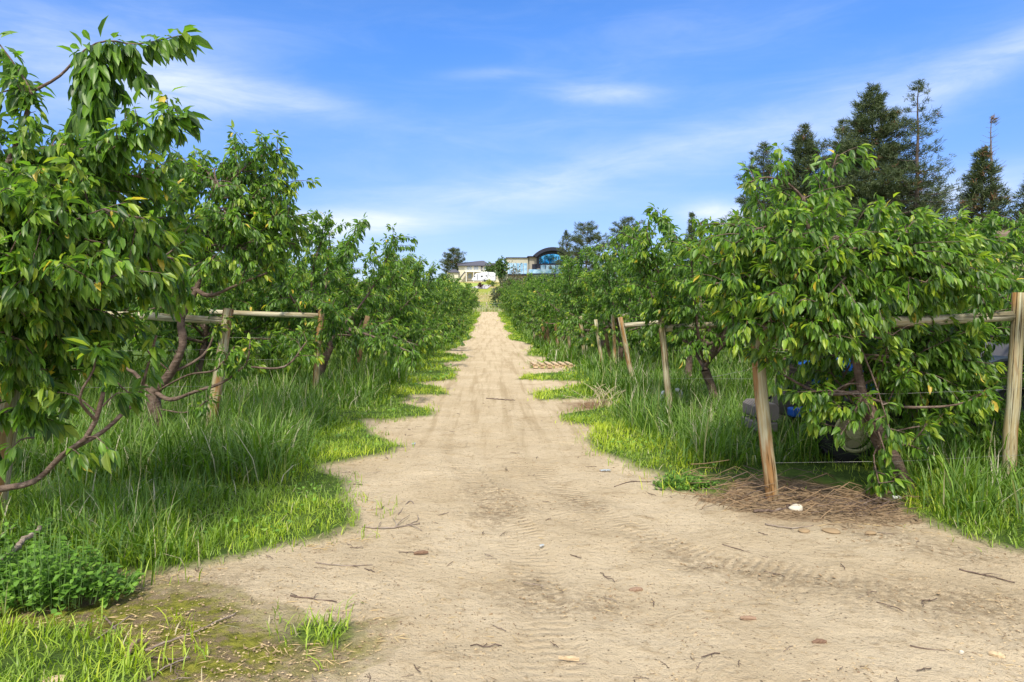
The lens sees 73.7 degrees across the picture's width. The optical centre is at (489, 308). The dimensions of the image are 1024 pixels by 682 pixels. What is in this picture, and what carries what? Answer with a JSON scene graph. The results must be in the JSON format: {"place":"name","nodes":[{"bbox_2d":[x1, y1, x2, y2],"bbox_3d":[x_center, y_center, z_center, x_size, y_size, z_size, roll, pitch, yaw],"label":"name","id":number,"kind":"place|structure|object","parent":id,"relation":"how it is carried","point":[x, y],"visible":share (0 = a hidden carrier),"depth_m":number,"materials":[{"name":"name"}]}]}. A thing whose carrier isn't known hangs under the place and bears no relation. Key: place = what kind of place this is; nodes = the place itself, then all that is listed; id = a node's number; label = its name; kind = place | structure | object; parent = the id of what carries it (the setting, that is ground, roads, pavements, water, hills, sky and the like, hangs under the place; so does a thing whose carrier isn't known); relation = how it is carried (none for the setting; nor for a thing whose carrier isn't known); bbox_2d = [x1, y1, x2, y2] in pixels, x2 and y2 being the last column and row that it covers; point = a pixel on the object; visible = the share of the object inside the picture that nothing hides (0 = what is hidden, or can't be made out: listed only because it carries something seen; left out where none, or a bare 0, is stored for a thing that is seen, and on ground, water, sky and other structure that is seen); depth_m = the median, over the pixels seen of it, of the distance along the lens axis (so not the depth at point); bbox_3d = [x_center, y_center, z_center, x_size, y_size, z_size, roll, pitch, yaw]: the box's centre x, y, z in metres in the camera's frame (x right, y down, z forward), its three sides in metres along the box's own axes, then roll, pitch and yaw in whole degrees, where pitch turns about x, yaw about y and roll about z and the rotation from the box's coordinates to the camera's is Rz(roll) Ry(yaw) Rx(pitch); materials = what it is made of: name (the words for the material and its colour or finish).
{"place":"outdoors","nodes":[
{"label":"outdoors","id":0,"kind":"place"},
{"bbox_2d":[25,423,922,670],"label":"fallen bark bits","id":1,"kind":"object","parent":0,"point":[359,646],"visible":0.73,"depth_m":3.65,"materials":[{"name":"brown wood"}]},
{"bbox_2d":[468,292,505,311],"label":"dry meadow grass","id":2,"kind":"structure","parent":0,"point":[483,309],"depth_m":90.17,"materials":[{"name":"yellow plant"}]},
{"bbox_2d":[0,282,1023,681],"bbox_3d":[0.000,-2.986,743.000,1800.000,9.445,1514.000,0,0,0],"label":"ground","id":3,"kind":"structure","parent":0,"point":[844,616],"depth_m":4.34,"materials":[{"name":"beige soil"}]},
{"bbox_2d":[0,388,20,522],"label":"trellis brace","id":4,"kind":"object","parent":3,"relation":"on","point":[10,439],"visible":0.16,"depth_m":4.97,"materials":[{"name":"wood"}]},
{"bbox_2d":[0,518,73,603],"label":"weed","id":5,"kind":"object","parent":3,"relation":"on","point":[11,552],"visible":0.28,"depth_m":4.03,"materials":[{"name":"green plant"}]},
{"bbox_2d":[0,517,95,566],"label":"weed","id":6,"kind":"object","parent":3,"relation":"on","point":[28,541],"visible":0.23,"depth_m":4.59,"materials":[{"name":"green plant"}]},
{"bbox_2d":[0,522,144,616],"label":"weed","id":7,"kind":"object","parent":3,"relation":"on","point":[64,578],"visible":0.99,"depth_m":3.89,"materials":[{"name":"green plant"}]},
{"bbox_2d":[2,525,41,560],"bbox_3d":[-2.936,1.486,4.188,0.061,0.104,0.687,0,0,-8],"label":"stick","id":8,"kind":"object","parent":7,"relation":"on","point":[19,544],"visible":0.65,"depth_m":4.32,"materials":[{"name":"wood"}]},
{"bbox_2d":[0,16,213,491],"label":"cherry tree","id":9,"kind":"object","parent":3,"relation":"on","point":[70,233],"visible":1,"depth_m":4.46,"materials":[{"name":"green plant"}]},
{"bbox_2d":[5,159,210,385],"bbox_3d":[-6.151,-0.212,9.750,4.054,4.045,3.821,0,0,-44],"label":"cherry tree","id":10,"kind":"object","parent":3,"relation":"on","point":[199,300],"visible":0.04,"depth_m":10.35,"materials":[{"name":"green plant"}]},
{"bbox_2d":[125,638,148,656],"bbox_3d":[-1.743,1.667,3.360,0.043,0.056,0.205,0,0,0],"label":"bark curl","id":11,"kind":"object","parent":3,"relation":"on","point":[138,641],"visible":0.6,"depth_m":3.38,"materials":[{"name":"beige wood"}]},
{"bbox_2d":[72,204,217,368],"bbox_3d":[-7.515,-0.214,13.289,4.463,4.088,3.543,0,0,-44],"label":"cherry tree","id":12,"kind":"object","parent":3,"relation":"on","point":[195,346],"visible":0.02,"depth_m":13.41,"materials":[{"name":"green plant"}]},
{"bbox_2d":[95,308,233,432],"bbox_3d":[-4.582,0.967,8.510,2.836,1.954,0.272,0,0,0],"label":"trellis brace","id":13,"kind":"object","parent":3,"relation":"on","point":[225,338],"visible":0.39,"depth_m":8.42,"materials":[{"name":"wood"}]},
{"bbox_2d":[146,655,188,680],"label":"stick","id":14,"kind":"object","parent":3,"relation":"on","point":[164,667],"visible":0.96,"depth_m":3.20,"materials":[{"name":"brown wood"}]},
{"bbox_2d":[115,258,257,356],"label":"cherry tree","id":15,"kind":"object","parent":3,"relation":"on","point":[188,326],"visible":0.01,"depth_m":17.03,"materials":[{"name":"green plant"}]},
{"bbox_2d":[145,612,236,651],"bbox_3d":[-1.546,1.689,3.581,0.035,0.020,0.516,0,0,35],"label":"stick","id":16,"kind":"object","parent":3,"relation":"on","point":[169,641],"visible":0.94,"depth_m":3.50,"materials":[{"name":"brown wood"}]},
{"bbox_2d":[99,120,323,433],"bbox_3d":[-3.423,-0.200,8.257,3.062,3.967,1.851,0,0,0],"label":"cherry tree","id":17,"kind":"object","parent":3,"relation":"on","point":[251,236],"visible":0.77,"depth_m":7.94,"materials":[{"name":"green plant"}]},
{"bbox_2d":[142,230,290,381],"bbox_3d":[-5.445,0.003,13.664,3.115,3.595,3.924,0,0,-1],"label":"cherry tree","id":18,"kind":"object","parent":3,"relation":"on","point":[204,331],"visible":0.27,"depth_m":13.16,"materials":[{"name":"green plant"}]},
{"bbox_2d":[157,309,323,398],"bbox_3d":[-4.485,0.973,12.291,3.029,1.971,0.135,0,0,0],"label":"trellis brace","id":19,"kind":"object","parent":3,"relation":"on","point":[316,371],"visible":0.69,"depth_m":12.26,"materials":[{"name":"wood"}]},
{"bbox_2d":[206,250,338,361],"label":"cherry tree","id":20,"kind":"object","parent":3,"relation":"on","point":[300,284],"visible":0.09,"depth_m":16.19,"materials":[{"name":"green plant"}]},
{"bbox_2d":[237,255,360,343],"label":"cherry tree","id":21,"kind":"object","parent":3,"relation":"on","point":[308,288],"visible":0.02,"depth_m":19.46,"materials":[{"name":"green plant"}]},
{"bbox_2d":[237,209,442,386],"bbox_3d":[-2.906,-0.032,13.052,4.064,3.723,3.226,0,0,-4],"label":"cherry tree","id":22,"kind":"object","parent":3,"relation":"on","point":[319,277],"visible":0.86,"depth_m":12.94,"materials":[{"name":"green plant"}]},
{"bbox_2d":[279,237,429,363],"bbox_3d":[-3.272,0.022,16.822,3.177,3.591,3.615,0,0,-40],"label":"cherry tree","id":23,"kind":"object","parent":3,"relation":"on","point":[392,311],"visible":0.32,"depth_m":16.66,"materials":[{"name":"green plant"}]},
{"bbox_2d":[353,315,369,369],"bbox_3d":[-3.032,1.061,15.900,0.541,1.806,0.144,0,0,0],"label":"trellis post","id":24,"kind":"object","parent":3,"relation":"on","point":[366,319],"visible":0.27,"depth_m":15.84,"materials":[{"name":"brown wood"}]},
{"bbox_2d":[361,515,421,530],"bbox_3d":[-0.753,1.692,5.403,0.482,0.024,0.374,0,0,0],"label":"stick","id":25,"kind":"object","parent":3,"relation":"on","point":[396,526],"visible":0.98,"depth_m":5.29,"materials":[{"name":"brown wood"}]},
{"bbox_2d":[331,247,464,357],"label":"cherry tree","id":26,"kind":"object","parent":3,"relation":"on","point":[418,328],"visible":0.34,"depth_m":19.66,"materials":[{"name":"green plant"}]},
{"bbox_2d":[358,253,469,346],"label":"cherry tree","id":27,"kind":"object","parent":3,"relation":"on","point":[429,273],"visible":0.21,"depth_m":23.20,"materials":[{"name":"green plant"}]},
{"bbox_2d":[407,274,450,336],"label":"cherry tree","id":28,"kind":"object","parent":3,"relation":"on","point":[439,293],"visible":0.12,"depth_m":31.16,"materials":[{"name":"green plant"}]},
{"bbox_2d":[418,273,470,337],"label":"cherry tree","id":29,"kind":"object","parent":3,"relation":"on","point":[447,295],"visible":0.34,"depth_m":27.02,"materials":[{"name":"green plant"}]},
{"bbox_2d":[429,279,462,332],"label":"cherry tree","id":30,"kind":"object","parent":3,"relation":"on","point":[441,286],"visible":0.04,"depth_m":34.60,"materials":[{"name":"green plant"}]},
{"bbox_2d":[439,247,466,271],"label":"pine tree","id":31,"kind":"object","parent":3,"relation":"on","point":[449,261],"visible":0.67,"depth_m":233.59,"materials":[{"name":"green plant"}]},
{"bbox_2d":[436,277,471,316],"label":"cherry tree","id":32,"kind":"object","parent":3,"relation":"on","point":[464,291],"visible":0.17,"depth_m":46.50,"materials":[{"name":"green plant"}]},
{"bbox_2d":[435,275,473,323],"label":"cherry tree","id":33,"kind":"object","parent":3,"relation":"on","point":[462,316],"visible":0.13,"depth_m":38.30,"materials":[{"name":"green plant"}]},
{"bbox_2d":[447,298,461,317],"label":"cherry tree","id":34,"kind":"object","parent":3,"relation":"on","point":[454,310],"visible":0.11,"depth_m":42.68,"materials":[{"name":"green plant"}]},
{"bbox_2d":[454,283,477,315],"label":"cherry tree","id":35,"kind":"object","parent":3,"relation":"on","point":[472,298],"visible":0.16,"depth_m":53.12,"materials":[{"name":"green plant"}]},
{"bbox_2d":[447,261,498,281],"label":"cream house","id":36,"kind":"structure","parent":3,"relation":"on","point":[467,271],"depth_m":215.00,"materials":[{"name":"paint"}]},
{"bbox_2d":[468,272,495,281],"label":"travel trailer","id":37,"kind":"object","parent":3,"relation":"on","point":[483,276],"visible":0.88,"depth_m":188.00,"materials":[{"name":"white metal"}]},
{"bbox_2d":[482,261,497,280],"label":"broadleaf tree","id":38,"kind":"object","parent":3,"relation":"on","point":[489,269],"visible":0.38,"depth_m":199.08,"materials":[{"name":"green plant"}]},
{"bbox_2d":[489,285,512,302],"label":"shrub","id":39,"kind":"object","parent":3,"relation":"on","point":[494,295],"visible":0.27,"depth_m":103.66,"materials":[{"name":"green plant"}]},
{"bbox_2d":[493,256,509,281],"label":"broadleaf tree","id":40,"kind":"object","parent":3,"relation":"on","point":[501,268],"visible":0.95,"depth_m":175.25,"materials":[{"name":"green plant"}]},
{"bbox_2d":[31,311,975,643],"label":"turf weeds","id":41,"kind":"object","parent":3,"relation":"on","point":[235,519],"visible":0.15,"depth_m":6.89,"materials":[{"name":"green plant"}]},
{"bbox_2d":[0,389,1022,681],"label":"dry straw","id":42,"kind":"object","parent":3,"relation":"on","point":[298,605],"visible":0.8,"depth_m":3.69,"materials":[{"name":"beige plant"}]},
{"bbox_2d":[499,286,523,319],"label":"cherry tree","id":43,"kind":"object","parent":3,"relation":"on","point":[506,301],"visible":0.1,"depth_m":53.95,"materials":[{"name":"green plant"}]},
{"bbox_2d":[0,309,1023,616],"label":"tall grass","id":44,"kind":"structure","parent":3,"relation":"on","point":[264,437],"depth_m":7.33,"materials":[{"name":"green plant"}]},
{"bbox_2d":[0,311,1023,681],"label":"short grass","id":45,"kind":"structure","parent":3,"relation":"on","point":[250,495],"depth_m":5.34,"materials":[{"name":"green plant"}]},
{"bbox_2d":[499,274,524,286],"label":"shrub","id":46,"kind":"object","parent":3,"relation":"on","point":[502,280],"visible":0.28,"depth_m":116.80,"materials":[{"name":"green plant"}]},
{"bbox_2d":[500,278,524,311],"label":"cherry tree","id":47,"kind":"object","parent":3,"relation":"on","point":[513,282],"visible":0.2,"depth_m":62.18,"materials":[{"name":"green plant"}]},
{"bbox_2d":[501,281,526,318],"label":"cherry tree","id":48,"kind":"object","parent":3,"relation":"on","point":[519,286],"visible":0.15,"depth_m":50.12,"materials":[{"name":"green plant"}]},
{"bbox_2d":[510,276,542,320],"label":"cherry tree","id":49,"kind":"object","parent":3,"relation":"on","point":[514,298],"visible":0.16,"depth_m":42.89,"materials":[{"name":"green plant"}]},
{"bbox_2d":[505,247,569,280],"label":"modern house","id":50,"kind":"structure","parent":3,"relation":"on","point":[538,262],"depth_m":195.10,"materials":[{"name":"beige concrete"}]},
{"bbox_2d":[507,263,527,273],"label":"window","id":51,"kind":"structure","parent":50,"relation":"in","point":[524,266],"depth_m":195.94,"materials":[{"name":"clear glass"}]},
{"bbox_2d":[539,254,561,262],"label":"window","id":52,"kind":"structure","parent":50,"relation":"in","point":[547,258],"depth_m":194.98,"materials":[{"name":"blue glass"}]},
{"bbox_2d":[516,279,562,332],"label":"cherry tree","id":53,"kind":"object","parent":3,"relation":"on","point":[522,304],"visible":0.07,"depth_m":35.80,"materials":[{"name":"green plant"}]},
{"bbox_2d":[516,264,568,337],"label":"cherry tree","id":54,"kind":"object","parent":3,"relation":"on","point":[533,285],"visible":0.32,"depth_m":31.93,"materials":[{"name":"green plant"}]},
{"bbox_2d":[530,361,574,367],"bbox_3d":[1.816,1.628,19.803,1.200,0.115,1.005,0,0,-2],"label":"wooden pallet","id":55,"kind":"object","parent":3,"relation":"on","point":[548,364],"visible":0.94,"depth_m":19.36,"materials":[{"name":"brown wood"}]},
{"bbox_2d":[549,229,576,284],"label":"pine tree","id":56,"kind":"object","parent":3,"relation":"on","point":[564,237],"visible":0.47,"depth_m":155.72,"materials":[{"name":"green plant"}]},
{"bbox_2d":[527,273,609,341],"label":"cherry tree","id":57,"kind":"object","parent":3,"relation":"on","point":[566,301],"visible":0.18,"depth_m":27.96,"materials":[{"name":"green plant"}]},
{"bbox_2d":[559,655,578,660],"bbox_3d":[0.388,1.699,3.324,0.100,0.022,0.019,0,0,12],"label":"bark chip","id":58,"kind":"object","parent":3,"relation":"on","point":[570,658],"visible":1,"depth_m":3.32,"materials":[{"name":"beige wood"}]},
{"bbox_2d":[522,249,637,349],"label":"cherry tree","id":59,"kind":"object","parent":3,"relation":"on","point":[570,269],"visible":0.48,"depth_m":24.29,"materials":[{"name":"green plant"}]},
{"bbox_2d":[560,220,609,277],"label":"pine tree","id":60,"kind":"object","parent":3,"relation":"on","point":[576,239],"visible":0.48,"depth_m":148.90,"materials":[{"name":"green plant"}]},
{"bbox_2d":[567,383,623,408],"bbox_3d":[1.815,1.483,11.628,1.111,0.449,0.949,0,0,0],"label":"dry weed","id":61,"kind":"object","parent":3,"relation":"on","point":[599,393],"visible":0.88,"depth_m":11.59,"materials":[{"name":"beige plant"}]},
{"bbox_2d":[553,252,641,348],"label":"cherry tree","id":62,"kind":"object","parent":3,"relation":"on","point":[614,281],"visible":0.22,"depth_m":21.41,"materials":[{"name":"green plant"}]},
{"bbox_2d":[594,319,603,362],"bbox_3d":[2.817,1.104,17.297,0.328,1.672,0.102,0,0,0],"label":"trellis post","id":63,"kind":"object","parent":3,"relation":"on","point":[597,336],"visible":0.57,"depth_m":17.26,"materials":[{"name":"beige wood"}]},
{"bbox_2d":[603,328,612,362],"bbox_3d":[3.165,1.232,17.898,0.358,1.441,0.102,0,0,0],"label":"trellis post","id":64,"kind":"object","parent":3,"relation":"on","point":[607,344],"visible":0.51,"depth_m":17.86,"materials":[{"name":"brown wood"}]},
{"bbox_2d":[557,233,684,366],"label":"cherry tree","id":65,"kind":"object","parent":3,"relation":"on","point":[598,297],"visible":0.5,"depth_m":17.29,"materials":[{"name":"green plant"}]},
{"bbox_2d":[611,313,645,363],"bbox_3d":[3.840,0.994,17.294,1.561,1.904,0.108,0,0,-8],"label":"trellis brace","id":66,"kind":"object","parent":3,"relation":"on","point":[613,335],"visible":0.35,"depth_m":17.16,"materials":[{"name":"brown wood"}]},
{"bbox_2d":[606,215,654,277],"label":"pine tree","id":67,"kind":"object","parent":3,"relation":"on","point":[626,221],"visible":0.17,"depth_m":139.10,"materials":[{"name":"green plant"}]},
{"bbox_2d":[618,317,657,385],"bbox_3d":[3.400,1.046,13.535,1.715,1.775,0.119,0,0,-3],"label":"trellis brace","id":68,"kind":"object","parent":3,"relation":"on","point":[622,325],"visible":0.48,"depth_m":13.46,"materials":[{"name":"beige wood"}]},
{"bbox_2d":[603,238,719,382],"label":"cherry tree","id":69,"kind":"object","parent":3,"relation":"on","point":[621,302],"visible":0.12,"depth_m":14.12,"materials":[{"name":"green plant"}]},
{"bbox_2d":[653,469,719,491],"bbox_3d":[1.858,1.618,6.423,0.686,0.174,0.434,0,0,-21],"label":"weed","id":70,"kind":"object","parent":3,"relation":"on","point":[678,479],"visible":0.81,"depth_m":6.40,"materials":[{"name":"green plant"}]},
{"bbox_2d":[683,211,695,262],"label":"pine tree","id":71,"kind":"object","parent":3,"relation":"on","point":[690,227],"visible":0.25,"depth_m":119.65,"materials":[{"name":"green plant"}]},
{"bbox_2d":[607,200,800,400],"bbox_3d":[3.358,0.045,10.184,3.159,3.477,2.740,0,0,-10],"label":"cherry tree","id":72,"kind":"object","parent":3,"relation":"on","point":[668,287],"visible":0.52,"depth_m":9.71,"materials":[{"name":"green plant"}]},
{"bbox_2d":[658,316,769,413],"bbox_3d":[4.217,1.022,9.884,3.566,1.854,0.221,0,0,0],"label":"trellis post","id":73,"kind":"object","parent":3,"relation":"on","point":[664,355],"visible":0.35,"depth_m":9.81,"materials":[{"name":"wood"}]},
{"bbox_2d":[706,140,788,259],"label":"pine tree","id":74,"kind":"object","parent":3,"relation":"on","point":[766,170],"visible":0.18,"depth_m":67.84,"materials":[{"name":"green plant"}]},
{"bbox_2d":[753,497,819,512],"bbox_3d":[2.588,1.687,5.852,0.854,0.042,0.094,0,0,-29],"label":"stick","id":75,"kind":"object","parent":3,"relation":"on","point":[768,510],"visible":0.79,"depth_m":5.72,"materials":[{"name":"brown wood"}]},
{"bbox_2d":[752,122,838,233],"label":"pine tree","id":76,"kind":"object","parent":3,"relation":"on","point":[803,149],"visible":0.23,"depth_m":61.22,"materials":[{"name":"green plant"}]},
{"bbox_2d":[679,478,922,529],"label":"pruning litter","id":77,"kind":"object","parent":3,"relation":"on","point":[811,508],"visible":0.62,"depth_m":5.83,"materials":[{"name":"brown plant"}]},
{"bbox_2d":[670,460,931,518],"bbox_3d":[2.725,1.602,6.062,2.199,0.384,1.268,0,0,0],"label":"brush pile","id":78,"kind":"object","parent":3,"relation":"on","point":[806,493],"visible":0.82,"depth_m":5.94,"materials":[{"name":"brown wood"}]},
{"bbox_2d":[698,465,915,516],"bbox_3d":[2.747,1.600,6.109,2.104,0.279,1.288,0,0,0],"label":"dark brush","id":79,"kind":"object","parent":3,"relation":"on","point":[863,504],"visible":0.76,"depth_m":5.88,"materials":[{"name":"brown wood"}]},
{"bbox_2d":[821,528,840,533],"bbox_3d":[2.590,1.683,5.166,0.135,0.034,0.113,0,0,0],"label":"stone","id":80,"kind":"object","parent":3,"relation":"on","point":[832,530],"visible":1,"depth_m":5.14,"materials":[{"name":"beige stone"}]},
{"bbox_2d":[828,118,860,178],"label":"pine tree","id":81,"kind":"object","parent":3,"relation":"on","point":[840,121],"visible":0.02,"depth_m":69.72,"materials":[{"name":"green plant"}]},
{"bbox_2d":[671,142,1023,497],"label":"cherry tree","id":82,"kind":"object","parent":3,"relation":"on","point":[886,267],"visible":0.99,"depth_m":5.86,"materials":[{"name":"green plant"}]},
{"bbox_2d":[763,203,970,372],"bbox_3d":[5.612,0.052,10.364,3.081,3.385,3.758,0,0,39],"label":"cherry tree","id":83,"kind":"object","parent":3,"relation":"on","point":[790,354],"visible":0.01,"depth_m":10.43,"materials":[{"name":"green plant"}]},
{"bbox_2d":[715,292,1023,500],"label":"trellis brace","id":84,"kind":"object","parent":3,"relation":"on","point":[1014,316],"visible":0.58,"depth_m":6.26,"materials":[{"name":"wood"}]},
{"bbox_2d":[741,334,1023,462],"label":"tractor","id":85,"kind":"object","parent":3,"relation":"on","point":[999,354],"visible":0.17,"depth_m":7.35,"materials":[{"name":"metal"}]},
{"bbox_2d":[803,82,962,230],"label":"pine tree","id":86,"kind":"object","parent":3,"relation":"on","point":[867,186],"visible":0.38,"depth_m":56.14,"materials":[{"name":"green plant"}]},
{"bbox_2d":[866,77,974,231],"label":"pine tree","id":87,"kind":"object","parent":3,"relation":"on","point":[916,194],"visible":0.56,"depth_m":53.50,"materials":[{"name":"green plant"}]},
{"bbox_2d":[926,205,1023,356],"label":"cherry tree","id":88,"kind":"object","parent":3,"relation":"on","point":[1015,235],"visible":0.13,"depth_m":9.90,"materials":[{"name":"green plant"}]},
{"bbox_2d":[939,145,1022,230],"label":"spruce tree","id":89,"kind":"object","parent":3,"relation":"on","point":[974,195],"visible":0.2,"depth_m":49.49,"materials":[{"name":"green plant"}]},
{"bbox_2d":[946,210,1023,328],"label":"cherry tree","id":90,"kind":"object","parent":3,"relation":"on","point":[990,228],"visible":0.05,"depth_m":13.58,"materials":[{"name":"green plant"}]},
{"bbox_2d":[959,568,1014,582],"bbox_3d":[3.180,1.696,4.362,0.290,0.020,0.062,0,0,44],"label":"stick","id":91,"kind":"object","parent":3,"relation":"on","point":[984,574],"visible":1,"depth_m":4.35,"materials":[{"name":"brown wood"}]},
{"bbox_2d":[956,273,1023,410],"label":"cherry tree","id":92,"kind":"object","parent":3,"relation":"on","point":[1002,378],"visible":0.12,"depth_m":7.02,"materials":[{"name":"green plant"}]},
{"bbox_2d":[958,229,1023,275],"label":"brown house","id":93,"kind":"structure","parent":3,"relation":"on","point":[1005,233],"depth_m":45.60,"materials":[{"name":"beige"}]},
{"bbox_2d":[988,650,1004,658],"bbox_3d":[2.491,1.694,3.351,0.065,0.021,0.039,0,0,40],"label":"bark chip","id":94,"kind":"object","parent":3,"relation":"on","point":[998,654],"visible":1,"depth_m":3.34,"materials":[{"name":"beige wood"}]},
{"bbox_2d":[979,114,1014,218],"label":"dead conifer","id":95,"kind":"object","parent":3,"relation":"on","point":[993,121],"visible":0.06,"depth_m":52.95,"materials":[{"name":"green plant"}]},
{"bbox_2d":[1006,174,1023,222],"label":"pine tree","id":96,"kind":"object","parent":3,"relation":"on","point":[1020,208],"visible":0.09,"depth_m":48.33,"materials":[{"name":"green plant"}]},
{"bbox_2d":[0,0,1023,281],"label":"sky","id":97,"kind":"structure","parent":0,"point":[485,129],"materials":[{"name":"blue"}]},
{"bbox_2d":[31,388,1023,681],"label":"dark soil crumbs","id":98,"kind":"object","parent":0,"point":[531,602],"visible":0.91,"depth_m":3.88,"materials":[{"name":"brown soil"}]},
{"bbox_2d":[36,388,1023,681],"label":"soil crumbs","id":99,"kind":"object","parent":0,"point":[532,604],"visible":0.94,"depth_m":3.86,"materials":[{"name":"brown soil"}]},
{"bbox_2d":[73,387,1023,681],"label":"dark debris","id":100,"kind":"object","parent":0,"point":[591,597],"visible":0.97,"depth_m":3.87,"materials":[{"name":"brown plant"}]},
{"bbox_2d":[82,485,1023,680],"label":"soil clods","id":101,"kind":"object","parent":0,"point":[594,617],"visible":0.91,"depth_m":4.05,"materials":[{"name":"brown soil"}]},
{"bbox_2d":[84,392,1023,681],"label":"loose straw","id":102,"kind":"object","parent":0,"point":[500,580],"visible":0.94,"depth_m":3.84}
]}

